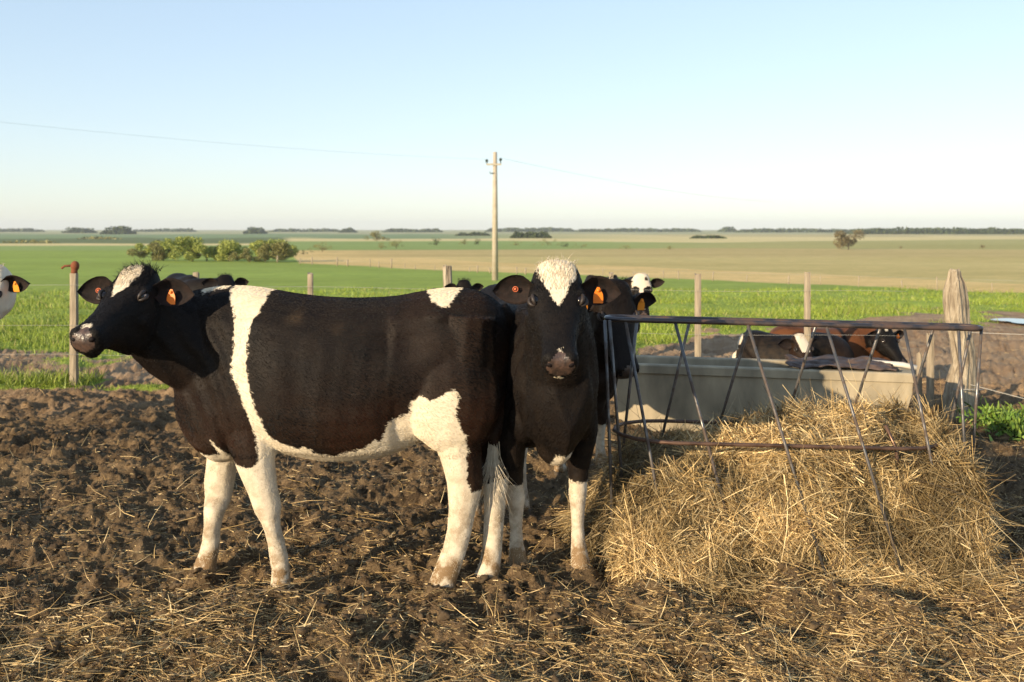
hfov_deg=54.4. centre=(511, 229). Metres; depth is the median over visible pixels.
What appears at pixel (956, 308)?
post and wire fence
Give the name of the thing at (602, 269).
fence
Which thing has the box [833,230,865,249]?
field tree
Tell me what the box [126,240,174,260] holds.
willow tree
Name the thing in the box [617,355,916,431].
water trough
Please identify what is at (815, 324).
hay feeder
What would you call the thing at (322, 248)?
bush
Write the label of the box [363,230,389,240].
field tree
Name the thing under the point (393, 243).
bush
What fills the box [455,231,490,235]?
shelterbelt
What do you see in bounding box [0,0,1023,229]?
sky
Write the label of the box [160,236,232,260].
willow tree
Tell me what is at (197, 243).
willow tree
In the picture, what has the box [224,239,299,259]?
willow tree
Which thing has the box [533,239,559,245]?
bush
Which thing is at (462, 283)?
cow
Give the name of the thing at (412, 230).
shelterbelt
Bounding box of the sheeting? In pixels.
[784,354,897,370]
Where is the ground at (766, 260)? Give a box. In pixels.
[0,230,1023,681]
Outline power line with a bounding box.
[4,122,468,158]
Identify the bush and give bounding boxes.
[309,242,331,251]
[389,240,403,248]
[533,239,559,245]
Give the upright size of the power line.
0.285 m
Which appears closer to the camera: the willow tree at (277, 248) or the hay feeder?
the hay feeder
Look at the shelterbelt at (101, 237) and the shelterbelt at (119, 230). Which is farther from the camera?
the shelterbelt at (119, 230)
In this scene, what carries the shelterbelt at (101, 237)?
on the ground at (766, 260)
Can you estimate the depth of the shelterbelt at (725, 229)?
1767.14 m
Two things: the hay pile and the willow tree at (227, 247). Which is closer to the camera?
the hay pile
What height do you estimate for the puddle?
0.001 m
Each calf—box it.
[729,330,854,359]
[770,326,907,362]
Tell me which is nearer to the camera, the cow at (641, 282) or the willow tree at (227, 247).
the cow at (641, 282)
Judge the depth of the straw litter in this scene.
3.94 m
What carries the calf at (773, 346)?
on the ground at (766, 260)
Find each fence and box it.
[0,261,1023,418]
[265,256,1007,292]
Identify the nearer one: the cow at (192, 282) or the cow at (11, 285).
the cow at (11, 285)
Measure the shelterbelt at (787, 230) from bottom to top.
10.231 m
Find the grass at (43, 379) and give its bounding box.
[0,284,1023,393]
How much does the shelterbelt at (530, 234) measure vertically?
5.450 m
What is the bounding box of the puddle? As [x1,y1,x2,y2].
[990,318,1023,323]
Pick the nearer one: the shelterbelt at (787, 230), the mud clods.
the mud clods
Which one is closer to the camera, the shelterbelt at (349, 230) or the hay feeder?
the hay feeder
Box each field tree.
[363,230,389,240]
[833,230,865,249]
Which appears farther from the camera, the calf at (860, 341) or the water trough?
the calf at (860, 341)
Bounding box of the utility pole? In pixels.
[485,152,501,279]
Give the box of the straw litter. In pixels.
[0,333,1023,681]
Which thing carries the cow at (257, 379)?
on the ground at (766, 260)
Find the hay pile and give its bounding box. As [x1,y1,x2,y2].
[538,372,1023,612]
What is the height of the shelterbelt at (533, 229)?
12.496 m
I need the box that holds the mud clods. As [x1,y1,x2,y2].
[0,396,1023,681]
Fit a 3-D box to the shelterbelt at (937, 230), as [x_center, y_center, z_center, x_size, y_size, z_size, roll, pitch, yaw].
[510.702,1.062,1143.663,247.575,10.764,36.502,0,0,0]
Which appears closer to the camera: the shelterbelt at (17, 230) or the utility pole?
the utility pole
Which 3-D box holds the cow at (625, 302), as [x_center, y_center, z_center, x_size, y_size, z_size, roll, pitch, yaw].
[0.372,0.954,6.846,0.612,1.383,1.948,0,0,-20]
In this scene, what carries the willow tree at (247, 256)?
on the ground at (766, 260)
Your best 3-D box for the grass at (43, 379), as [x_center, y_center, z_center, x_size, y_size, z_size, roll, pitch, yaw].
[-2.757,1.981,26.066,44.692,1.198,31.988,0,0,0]
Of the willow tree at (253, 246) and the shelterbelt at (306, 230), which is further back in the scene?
the shelterbelt at (306, 230)
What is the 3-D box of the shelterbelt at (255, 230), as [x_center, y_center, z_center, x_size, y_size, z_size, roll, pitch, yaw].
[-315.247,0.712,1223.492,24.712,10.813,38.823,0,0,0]
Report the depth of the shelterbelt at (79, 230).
1405.99 m
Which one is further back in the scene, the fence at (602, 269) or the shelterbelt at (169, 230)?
the shelterbelt at (169, 230)
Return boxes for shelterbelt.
[0,228,45,231]
[2,239,56,242]
[61,227,97,232]
[77,236,120,238]
[100,226,136,233]
[133,228,196,231]
[243,227,267,233]
[268,228,340,231]
[338,227,357,232]
[381,228,442,231]
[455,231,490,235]
[485,227,575,231]
[510,231,551,237]
[575,228,701,231]
[690,235,726,238]
[717,226,737,231]
[735,228,849,231]
[845,226,1023,233]
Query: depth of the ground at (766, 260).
6.54 m
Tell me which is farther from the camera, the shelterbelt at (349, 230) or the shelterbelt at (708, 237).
the shelterbelt at (349, 230)
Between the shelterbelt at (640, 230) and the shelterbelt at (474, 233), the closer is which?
the shelterbelt at (474, 233)
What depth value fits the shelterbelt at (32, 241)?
364.06 m
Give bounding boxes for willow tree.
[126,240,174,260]
[134,241,185,260]
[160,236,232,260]
[179,236,220,260]
[215,239,253,260]
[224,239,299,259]
[228,247,269,261]
[256,242,293,260]
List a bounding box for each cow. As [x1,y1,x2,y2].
[0,263,30,319]
[69,258,518,589]
[166,272,248,387]
[432,277,483,290]
[474,251,620,569]
[553,274,655,475]
[584,272,664,352]
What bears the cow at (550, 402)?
on the ground at (766, 260)
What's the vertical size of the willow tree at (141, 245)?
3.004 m
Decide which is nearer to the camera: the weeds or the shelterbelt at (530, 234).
the weeds
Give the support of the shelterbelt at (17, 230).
on the ground at (766, 260)
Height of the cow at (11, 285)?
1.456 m
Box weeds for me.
[956,397,1023,442]
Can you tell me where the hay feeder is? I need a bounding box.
[603,315,982,578]
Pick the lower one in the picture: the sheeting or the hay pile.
the hay pile

